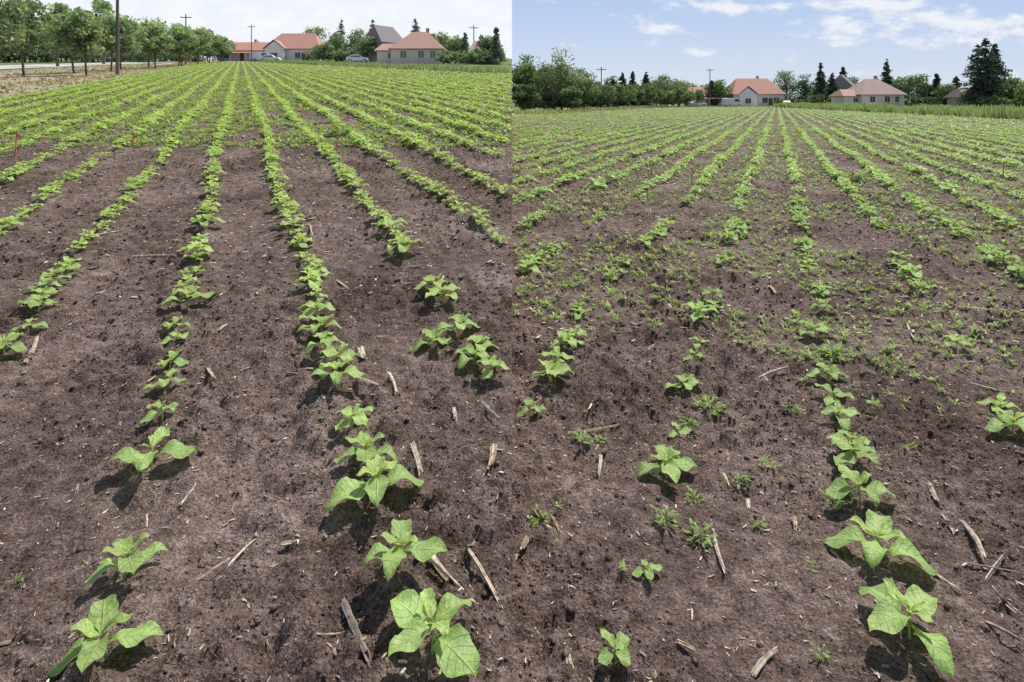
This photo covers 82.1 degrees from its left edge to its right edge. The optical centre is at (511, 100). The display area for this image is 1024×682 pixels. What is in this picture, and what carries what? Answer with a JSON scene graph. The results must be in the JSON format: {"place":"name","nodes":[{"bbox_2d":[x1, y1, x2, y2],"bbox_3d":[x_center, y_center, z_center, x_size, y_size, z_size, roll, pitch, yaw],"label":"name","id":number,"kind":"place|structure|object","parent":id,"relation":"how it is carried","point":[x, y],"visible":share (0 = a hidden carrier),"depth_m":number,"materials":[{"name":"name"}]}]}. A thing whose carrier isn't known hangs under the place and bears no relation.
{"place":"outdoors","nodes":[
{"label":"outdoors","id":0,"kind":"place"},
{"bbox_2d":[0,61,171,68],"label":"road","id":1,"kind":"structure","parent":0,"point":[32,66],"depth_m":80.56,"materials":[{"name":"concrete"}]},
{"bbox_2d":[0,59,1023,681],"bbox_3d":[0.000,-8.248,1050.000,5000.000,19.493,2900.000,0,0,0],"label":"ground","id":2,"kind":"structure","parent":0,"point":[682,587],"depth_m":2.49,"materials":[{"name":"soil"}]},
{"bbox_2d":[0,332,27,354],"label":"sunflower seedling","id":3,"kind":"object","parent":2,"relation":"on","point":[18,346],"visible":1,"depth_m":2.81,"materials":[{"name":"green plant"}]},
{"bbox_2d":[0,0,31,55],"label":"avenue tree","id":4,"kind":"object","parent":2,"relation":"on","point":[4,50],"visible":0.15,"depth_m":34.20,"materials":[{"name":"green plant"}]},
{"bbox_2d":[0,0,41,53],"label":"avenue tree","id":5,"kind":"object","parent":2,"relation":"on","point":[11,21],"visible":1,"depth_m":31.69,"materials":[{"name":"green plant"}]},
{"bbox_2d":[17,294,58,310],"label":"sunflower seedling","id":6,"kind":"object","parent":2,"relation":"on","point":[31,302],"visible":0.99,"depth_m":3.30,"materials":[{"name":"green plant"}]},
{"bbox_2d":[45,2,68,65],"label":"tree","id":7,"kind":"object","parent":2,"relation":"on","point":[59,7],"visible":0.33,"depth_m":74.58,"materials":[{"name":"green plant"}]},
{"bbox_2d":[53,6,108,75],"bbox_3d":[-30.687,-4.094,41.947,3.000,5.156,3.310,0,0,27],"label":"avenue tree","id":8,"kind":"object","parent":2,"relation":"on","point":[81,35],"visible":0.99,"depth_m":41.53,"materials":[{"name":"green plant"}]},
{"bbox_2d":[89,0,115,63],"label":"tree","id":9,"kind":"object","parent":2,"relation":"on","point":[100,6],"visible":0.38,"depth_m":94.23,"materials":[{"name":"green plant"}]},
{"bbox_2d":[47,594,162,676],"bbox_3d":[-0.966,1.275,1.393,0.175,0.113,0.182,0,0,26],"label":"sunflower seedling","id":10,"kind":"object","parent":2,"relation":"on","point":[103,613],"visible":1,"depth_m":1.39,"materials":[{"name":"green plant"}]},
{"bbox_2d":[0,17,221,62],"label":"distant tree belt","id":11,"kind":"object","parent":2,"relation":"on","point":[17,55],"depth_m":120.74,"materials":[{"name":"green plant"}]},
{"bbox_2d":[115,0,118,74],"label":"utility pole","id":12,"kind":"object","parent":2,"relation":"on","point":[117,40],"visible":0.75,"depth_m":43.41,"materials":[{"name":"brown wood"}]},
{"bbox_2d":[98,16,146,69],"bbox_3d":[-38.612,-5.603,58.067,4.340,5.685,4.421,0,0,0],"label":"avenue tree","id":13,"kind":"object","parent":2,"relation":"on","point":[135,35],"visible":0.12,"depth_m":58.49,"materials":[{"name":"green plant"}]},
{"bbox_2d":[84,533,167,582],"bbox_3d":[-1.050,1.255,1.601,0.154,0.115,0.137,0,0,0],"label":"sunflower seedling","id":14,"kind":"object","parent":2,"relation":"on","point":[132,563],"visible":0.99,"depth_m":1.59,"materials":[{"name":"green plant"}]},
{"bbox_2d":[107,426,197,470],"bbox_3d":[-1.243,1.228,2.035,0.228,0.112,0.190,0,0,27],"label":"sunflower seedling","id":15,"kind":"object","parent":2,"relation":"on","point":[174,448],"visible":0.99,"depth_m":2.04,"materials":[{"name":"green plant"}]},
{"bbox_2d":[140,399,178,423],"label":"sunflower seedling","id":16,"kind":"object","parent":2,"relation":"on","point":[150,415],"visible":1,"depth_m":2.27,"materials":[{"name":"green plant"}]},
{"bbox_2d":[144,368,187,388],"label":"sunflower seedling","id":17,"kind":"object","parent":2,"relation":"on","point":[163,382],"visible":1,"depth_m":2.53,"materials":[{"name":"green plant"}]},
{"bbox_2d":[155,349,190,369],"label":"sunflower seedling","id":18,"kind":"object","parent":2,"relation":"on","point":[179,361],"visible":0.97,"depth_m":2.75,"materials":[{"name":"green plant"}]},
{"bbox_2d":[187,25,212,64],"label":"avenue tree","id":19,"kind":"object","parent":2,"relation":"on","point":[204,43],"visible":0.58,"depth_m":85.33,"materials":[{"name":"green plant"}]},
{"bbox_2d":[201,31,225,62],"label":"avenue tree","id":20,"kind":"object","parent":2,"relation":"on","point":[215,42],"visible":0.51,"depth_m":97.25,"materials":[{"name":"green plant"}]},
{"bbox_2d":[213,35,233,62],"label":"avenue tree","id":21,"kind":"object","parent":2,"relation":"on","point":[228,49],"visible":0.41,"depth_m":108.62,"materials":[{"name":"green plant"}]},
{"bbox_2d":[214,39,269,60],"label":"white bungalow","id":22,"kind":"object","parent":2,"relation":"on","point":[242,51],"visible":0.38,"depth_m":140.00,"materials":[{"name":"orange tile"}]},
{"bbox_2d":[298,298,335,319],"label":"sunflower seedling","id":23,"kind":"object","parent":2,"relation":"on","point":[307,312],"visible":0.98,"depth_m":3.14,"materials":[{"name":"green plant"}]},
{"bbox_2d":[297,314,341,333],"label":"sunflower seedling","id":24,"kind":"object","parent":2,"relation":"on","point":[313,327],"visible":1,"depth_m":3.00,"materials":[{"name":"green plant"}]},
{"bbox_2d":[310,41,336,60],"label":"garden tree","id":25,"kind":"object","parent":2,"relation":"on","point":[321,53],"visible":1,"depth_m":124.17,"materials":[{"name":"green plant"}]},
{"bbox_2d":[305,330,344,354],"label":"sunflower seedling","id":26,"kind":"object","parent":2,"relation":"on","point":[326,339],"visible":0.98,"depth_m":2.81,"materials":[{"name":"green plant"}]},
{"bbox_2d":[309,359,364,385],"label":"sunflower seedling","id":27,"kind":"object","parent":2,"relation":"on","point":[351,370],"visible":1,"depth_m":2.53,"materials":[{"name":"green plant"}]},
{"bbox_2d":[319,343,359,369],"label":"sunflower seedling","id":28,"kind":"object","parent":2,"relation":"on","point":[331,351],"visible":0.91,"depth_m":2.68,"materials":[{"name":"green plant"}]},
{"bbox_2d":[335,404,373,431],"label":"sunflower seedling","id":29,"kind":"object","parent":2,"relation":"on","point":[359,418],"visible":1,"depth_m":2.25,"materials":[{"name":"green plant"}]},
{"bbox_2d":[342,28,366,50],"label":"garden tree","id":30,"kind":"object","parent":2,"relation":"on","point":[353,39],"visible":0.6,"depth_m":139.31,"materials":[{"name":"green plant"}]},
{"bbox_2d":[352,35,377,61],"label":"garden tree","id":31,"kind":"object","parent":2,"relation":"on","point":[367,46],"visible":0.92,"depth_m":119.35,"materials":[{"name":"green plant"}]},
{"bbox_2d":[333,430,398,466],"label":"sunflower seedling","id":32,"kind":"object","parent":2,"relation":"on","point":[363,439],"visible":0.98,"depth_m":2.03,"materials":[{"name":"green plant"}]},
{"bbox_2d":[326,454,423,511],"bbox_3d":[-0.433,1.226,1.880,0.202,0.124,0.254,0,0,29],"label":"sunflower seedling","id":33,"kind":"object","parent":2,"relation":"on","point":[374,487],"visible":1,"depth_m":1.86,"materials":[{"name":"green plant"}]},
{"bbox_2d":[359,25,402,61],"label":"steep roof barn","id":34,"kind":"structure","parent":2,"relation":"on","point":[384,34],"depth_m":121.85,"materials":[{"name":"grey tile"}]},
{"bbox_2d":[363,519,447,581],"bbox_3d":[-0.295,1.229,1.585,0.173,0.105,0.182,0,0,33],"label":"sunflower seedling","id":35,"kind":"object","parent":2,"relation":"on","point":[421,551],"visible":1,"depth_m":1.60,"materials":[{"name":"green plant"}]},
{"bbox_2d":[412,328,453,352],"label":"sunflower seedling","id":36,"kind":"object","parent":2,"relation":"on","point":[431,334],"visible":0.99,"depth_m":2.94,"materials":[{"name":"green plant"}]},
{"bbox_2d":[388,588,479,677],"bbox_3d":[-0.188,1.268,1.393,0.235,0.122,0.217,0,0,0],"label":"sunflower seedling","id":37,"kind":"object","parent":2,"relation":"on","point":[453,647],"visible":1,"depth_m":1.38,"materials":[{"name":"green plant"}]},
{"bbox_2d":[436,313,479,335],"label":"sunflower seedling","id":38,"kind":"object","parent":2,"relation":"on","point":[459,319],"visible":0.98,"depth_m":3.05,"materials":[{"name":"green plant"}]},
{"bbox_2d":[458,345,489,368],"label":"sunflower seedling","id":39,"kind":"object","parent":2,"relation":"on","point":[463,360],"visible":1,"depth_m":2.71,"materials":[{"name":"green plant"}]},
{"bbox_2d":[455,334,498,353],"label":"sunflower seedling","id":40,"kind":"object","parent":2,"relation":"on","point":[481,338],"visible":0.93,"depth_m":2.86,"materials":[{"name":"green plant"}]},
{"bbox_2d":[477,356,508,377],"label":"sunflower seedling","id":41,"kind":"object","parent":2,"relation":"on","point":[492,362],"visible":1,"depth_m":2.61,"materials":[{"name":"green plant"}]},
{"bbox_2d":[488,27,504,64],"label":"spruce tree","id":42,"kind":"object","parent":2,"relation":"on","point":[494,51],"visible":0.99,"depth_m":89.68,"materials":[{"name":"green plant"}]},
{"bbox_2d":[0,67,1023,681],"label":"corn stalk residue","id":43,"kind":"object","parent":2,"relation":"on","point":[446,575],"visible":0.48,"depth_m":2.98},
{"bbox_2d":[0,142,1023,321],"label":"sunflower crop row","id":44,"kind":"object","parent":2,"relation":"on","point":[436,288],"visible":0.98,"depth_m":5.50,"materials":[{"name":"green plant"}]},
{"bbox_2d":[0,46,1023,109],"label":"hedge","id":45,"kind":"object","parent":2,"relation":"on","point":[472,56],"visible":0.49,"depth_m":116.28,"materials":[{"name":"green plant"}]},
{"bbox_2d":[0,64,1023,570],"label":"field weeds","id":46,"kind":"object","parent":2,"relation":"on","point":[236,96],"visible":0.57,"depth_m":11.35,"materials":[{"name":"green plant"}]},
{"bbox_2d":[0,59,1023,120],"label":"grass verge","id":47,"kind":"object","parent":2,"relation":"on","point":[1006,111],"depth_m":57.56,"materials":[{"name":"green plant"}]},
{"bbox_2d":[12,0,59,76],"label":"avenue tree","id":48,"kind":"object","parent":47,"relation":"on","point":[36,37],"visible":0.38,"depth_m":39.33,"materials":[{"name":"green plant"}]},
{"bbox_2d":[39,9,111,72],"bbox_3d":[-35.014,-4.596,47.128,4.495,5.387,4.150,0,0,20],"label":"avenue tree","id":49,"kind":"object","parent":47,"relation":"on","point":[58,22],"visible":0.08,"depth_m":46.05,"materials":[{"name":"green plant"}]},
{"bbox_2d":[97,11,136,70],"bbox_3d":[-35.503,-5.113,51.893,4.258,5.641,4.220,0,0,0],"label":"avenue tree","id":50,"kind":"object","parent":47,"relation":"on","point":[126,38],"visible":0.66,"depth_m":51.74,"materials":[{"name":"green plant"}]},
{"bbox_2d":[134,21,176,68],"bbox_3d":[-38.197,-5.857,62.722,4.325,5.418,4.324,0,0,0],"label":"avenue tree","id":51,"kind":"object","parent":47,"relation":"on","point":[158,40],"visible":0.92,"depth_m":62.38,"materials":[{"name":"green plant"}]},
{"bbox_2d":[164,22,199,65],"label":"avenue tree","id":52,"kind":"object","parent":47,"relation":"on","point":[186,42],"visible":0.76,"depth_m":73.79,"materials":[{"name":"green plant"}]},
{"bbox_2d":[542,87,565,107],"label":"roadside tree","id":53,"kind":"object","parent":47,"relation":"on","point":[550,98],"visible":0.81,"depth_m":77.07,"materials":[{"name":"green plant"}]},
{"bbox_2d":[536,45,588,109],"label":"roadside tree","id":54,"kind":"object","parent":47,"relation":"on","point":[564,78],"visible":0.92,"depth_m":79.27,"materials":[{"name":"green plant"}]},
{"bbox_2d":[567,67,596,106],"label":"roadside tree","id":55,"kind":"object","parent":47,"relation":"on","point":[586,90],"visible":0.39,"depth_m":89.19,"materials":[{"name":"green plant"}]},
{"bbox_2d":[512,83,540,109],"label":"bush","id":56,"kind":"object","parent":2,"relation":"on","point":[525,96],"visible":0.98,"depth_m":73.59,"materials":[{"name":"green plant"}]},
{"bbox_2d":[512,61,542,109],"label":"roadside tree","id":57,"kind":"object","parent":2,"relation":"on","point":[522,77],"visible":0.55,"depth_m":77.28,"materials":[{"name":"green plant"}]},
{"bbox_2d":[508,53,549,94],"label":"roadside tree","id":58,"kind":"object","parent":2,"relation":"on","point":[528,57],"visible":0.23,"depth_m":81.58,"materials":[{"name":"green plant"}]},
{"bbox_2d":[532,358,574,380],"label":"sunflower seedling","id":59,"kind":"object","parent":2,"relation":"on","point":[562,368],"visible":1,"depth_m":2.99,"materials":[{"name":"green plant"}]},
{"bbox_2d":[548,329,584,347],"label":"sunflower seedling","id":60,"kind":"object","parent":2,"relation":"on","point":[572,341],"visible":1,"depth_m":3.36,"materials":[{"name":"green plant"}]},
{"bbox_2d":[559,85,582,109],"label":"bush","id":61,"kind":"object","parent":2,"relation":"on","point":[572,95],"visible":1,"depth_m":75.26,"materials":[{"name":"green plant"}]},
{"bbox_2d":[598,627,630,665],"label":"sunflower seedling","id":62,"kind":"object","parent":2,"relation":"on","point":[621,643],"visible":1,"depth_m":1.49,"materials":[{"name":"green plant"}]},
{"bbox_2d":[514,76,732,105],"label":"distant tree belt","id":63,"kind":"object","parent":2,"relation":"on","point":[718,86],"visible":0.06,"depth_m":151.35,"materials":[{"name":"green plant"}]},
{"bbox_2d":[632,558,662,581],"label":"sunflower seedling","id":64,"kind":"object","parent":2,"relation":"on","point":[638,571],"visible":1,"depth_m":1.77,"materials":[{"name":"green plant"}]},
{"bbox_2d":[650,504,679,526],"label":"weed plant","id":65,"kind":"object","parent":2,"relation":"on","point":[673,515],"visible":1,"depth_m":1.98,"materials":[{"name":"green plant"}]},
{"bbox_2d":[649,74,681,105],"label":"garden tree","id":66,"kind":"object","parent":2,"relation":"on","point":[665,85],"visible":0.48,"depth_m":134.53,"materials":[{"name":"green plant"}]},
{"bbox_2d":[637,444,696,483],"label":"sunflower seedling","id":67,"kind":"object","parent":2,"relation":"on","point":[669,465],"visible":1,"depth_m":2.24,"materials":[{"name":"green plant"}]},
{"bbox_2d":[665,373,702,389],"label":"sunflower seedling","id":68,"kind":"object","parent":2,"relation":"on","point":[692,381],"visible":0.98,"depth_m":2.93,"materials":[{"name":"green plant"}]},
{"bbox_2d":[681,518,717,548],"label":"weed plant","id":69,"kind":"object","parent":2,"relation":"on","point":[696,529],"visible":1,"depth_m":1.93,"materials":[{"name":"green plant"}]},
{"bbox_2d":[692,394,726,414],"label":"weed plant","id":70,"kind":"object","parent":2,"relation":"on","point":[708,404],"visible":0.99,"depth_m":2.75,"materials":[{"name":"green plant"}]},
{"bbox_2d":[771,70,799,99],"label":"garden tree","id":71,"kind":"object","parent":2,"relation":"on","point":[787,85],"visible":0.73,"depth_m":159.40,"materials":[{"name":"green plant"}]},
{"bbox_2d":[791,73,814,99],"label":"garden tree","id":72,"kind":"object","parent":2,"relation":"on","point":[805,89],"visible":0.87,"depth_m":154.19,"materials":[{"name":"green plant"}]},
{"bbox_2d":[799,319,833,336],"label":"sunflower seedling","id":73,"kind":"object","parent":2,"relation":"on","point":[821,327],"visible":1,"depth_m":3.59,"materials":[{"name":"green plant"}]},
{"bbox_2d":[810,62,827,97],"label":"spruce tree","id":74,"kind":"object","parent":2,"relation":"on","point":[821,76],"visible":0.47,"depth_m":149.54,"materials":[{"name":"green plant"}]},
{"bbox_2d":[806,361,848,380],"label":"sunflower seedling","id":75,"kind":"object","parent":2,"relation":"on","point":[833,374],"visible":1,"depth_m":3.02,"materials":[{"name":"green plant"}]},
{"bbox_2d":[817,339,851,361],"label":"weed plant","id":76,"kind":"object","parent":2,"relation":"on","point":[836,348],"visible":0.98,"depth_m":3.30,"materials":[{"name":"green plant"}]},
{"bbox_2d":[815,383,854,405],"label":"sunflower seedling","id":77,"kind":"object","parent":2,"relation":"on","point":[828,400],"visible":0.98,"depth_m":2.81,"materials":[{"name":"green plant"}]},
{"bbox_2d":[821,399,859,429],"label":"sunflower seedling","id":78,"kind":"object","parent":2,"relation":"on","point":[838,410],"visible":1,"depth_m":2.63,"materials":[{"name":"green plant"}]},
{"bbox_2d":[826,432,878,466],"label":"sunflower seedling","id":79,"kind":"object","parent":2,"relation":"on","point":[858,448],"visible":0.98,"depth_m":2.30,"materials":[{"name":"green plant"}]},
{"bbox_2d":[825,462,895,504],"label":"sunflower seedling","id":80,"kind":"object","parent":2,"relation":"on","point":[839,488],"visible":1,"depth_m":2.09,"materials":[{"name":"green plant"}]},
{"bbox_2d":[823,509,937,575],"bbox_3d":[1.143,1.383,1.832,0.255,0.123,0.193,0,0,-11],"label":"sunflower seedling","id":81,"kind":"object","parent":2,"relation":"on","point":[877,526],"visible":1,"depth_m":1.83,"materials":[{"name":"green plant"}]},
{"bbox_2d":[859,578,953,677],"bbox_3d":[1.035,1.374,1.555,0.183,0.123,0.219,0,0,23],"label":"sunflower seedling","id":82,"kind":"object","parent":2,"relation":"on","point":[887,615],"visible":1,"depth_m":1.55,"materials":[{"name":"green plant"}]},
{"bbox_2d":[900,74,928,98],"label":"garden tree","id":83,"kind":"object","parent":2,"relation":"on","point":[912,82],"visible":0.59,"depth_m":145.05,"materials":[{"name":"green plant"}]},
{"bbox_2d":[913,82,939,98],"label":"garden tree","id":84,"kind":"object","parent":2,"relation":"on","point":[921,89],"visible":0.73,"depth_m":133.94,"materials":[{"name":"green plant"}]},
{"bbox_2d":[947,44,1002,106],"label":"spruce tree","id":85,"kind":"object","parent":2,"relation":"on","point":[969,68],"visible":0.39,"depth_m":110.00,"materials":[{"name":"green plant"}]},
{"bbox_2d":[953,38,1011,106],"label":"spruce tree","id":86,"kind":"object","parent":2,"relation":"on","point":[986,62],"visible":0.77,"depth_m":107.67,"materials":[{"name":"green plant"}]},
{"bbox_2d":[976,392,1020,424],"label":"sunflower seedling","id":87,"kind":"object","parent":2,"relation":"on","point":[1001,397],"visible":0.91,"depth_m":2.69,"materials":[{"name":"green plant"}]},
{"bbox_2d":[985,405,1023,432],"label":"sunflower seedling","id":88,"kind":"object","parent":2,"relation":"on","point":[994,425],"visible":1,"depth_m":2.55,"materials":[{"name":"green plant"}]},
{"bbox_2d":[990,44,1021,108],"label":"spruce tree","id":89,"kind":"object","parent":2,"relation":"on","point":[998,67],"visible":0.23,"depth_m":109.20,"materials":[{"name":"green plant"}]},
{"bbox_2d":[995,77,1023,101],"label":"garden tree","id":90,"kind":"object","parent":2,"relation":"on","point":[1012,84],"visible":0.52,"depth_m":105.06,"materials":[{"name":"green plant"}]},
{"bbox_2d":[0,61,1023,193],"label":"sunflower crop field","id":91,"kind":"structure","parent":0,"point":[266,131],"depth_m":18.15,"materials":[{"name":"green plant"}]},
{"bbox_2d":[0,0,1023,100],"label":"sky","id":92,"kind":"structure","parent":0,"point":[682,40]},
{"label":"plinth","id":93,"kind":"object","parent":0,"visible":0},
{"bbox_2d":[286,49,326,60],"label":"walls","id":94,"kind":"structure","parent":93,"relation":"on","point":[290,54],"depth_m":138.00,"materials":[{"name":"white paint"}]},
{"bbox_2d":[262,33,322,49],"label":"roof","id":95,"kind":"structure","parent":94,"relation":"on","point":[299,40],"depth_m":140.13,"materials":[{"name":"red tile"}]},
{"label":"plinth","id":96,"kind":"object","parent":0,"visible":0},
{"bbox_2d":[374,44,392,63],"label":"garden annex","id":97,"kind":"object","parent":96,"relation":"on","point":[383,53],"visible":0.48,"depth_m":101.50,"materials":[{"name":"beige paint"}]},
{"bbox_2d":[391,50,444,62],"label":"walls","id":98,"kind":"structure","parent":96,"relation":"on","point":[411,56],"depth_m":100.00,"materials":[{"name":"beige paint"}]},
{"bbox_2d":[388,32,445,50],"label":"roof","id":99,"kind":"structure","parent":98,"relation":"on","point":[419,41],"depth_m":100.81,"materials":[{"name":"red tile"}]},
{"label":"plinth","id":100,"kind":"object","parent":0,"visible":0},
{"bbox_2d":[732,95,783,105],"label":"walls","id":101,"kind":"structure","parent":100,"relation":"on","point":[759,99],"depth_m":148.00,"materials":[{"name":"white paint"}]},
{"bbox_2d":[729,78,786,94],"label":"roof","id":102,"kind":"structure","parent":101,"relation":"on","point":[762,86],"depth_m":149.90,"materials":[{"name":"red tile"}]},
{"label":"plinth","id":103,"kind":"object","parent":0,"visible":0},
{"bbox_2d":[828,89,858,104],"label":"garden annex","id":104,"kind":"object","parent":103,"relation":"on","point":[844,96],"visible":0.63,"depth_m":122.57,"materials":[{"name":"red tile"}]},
{"bbox_2d":[858,95,903,106],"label":"walls","id":105,"kind":"structure","parent":103,"relation":"on","point":[866,98],"depth_m":120.00,"materials":[{"name":"beige paint"}]},
{"bbox_2d":[848,79,907,94],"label":"roof","id":106,"kind":"structure","parent":105,"relation":"on","point":[870,87],"depth_m":121.29,"materials":[{"name":"tile"}]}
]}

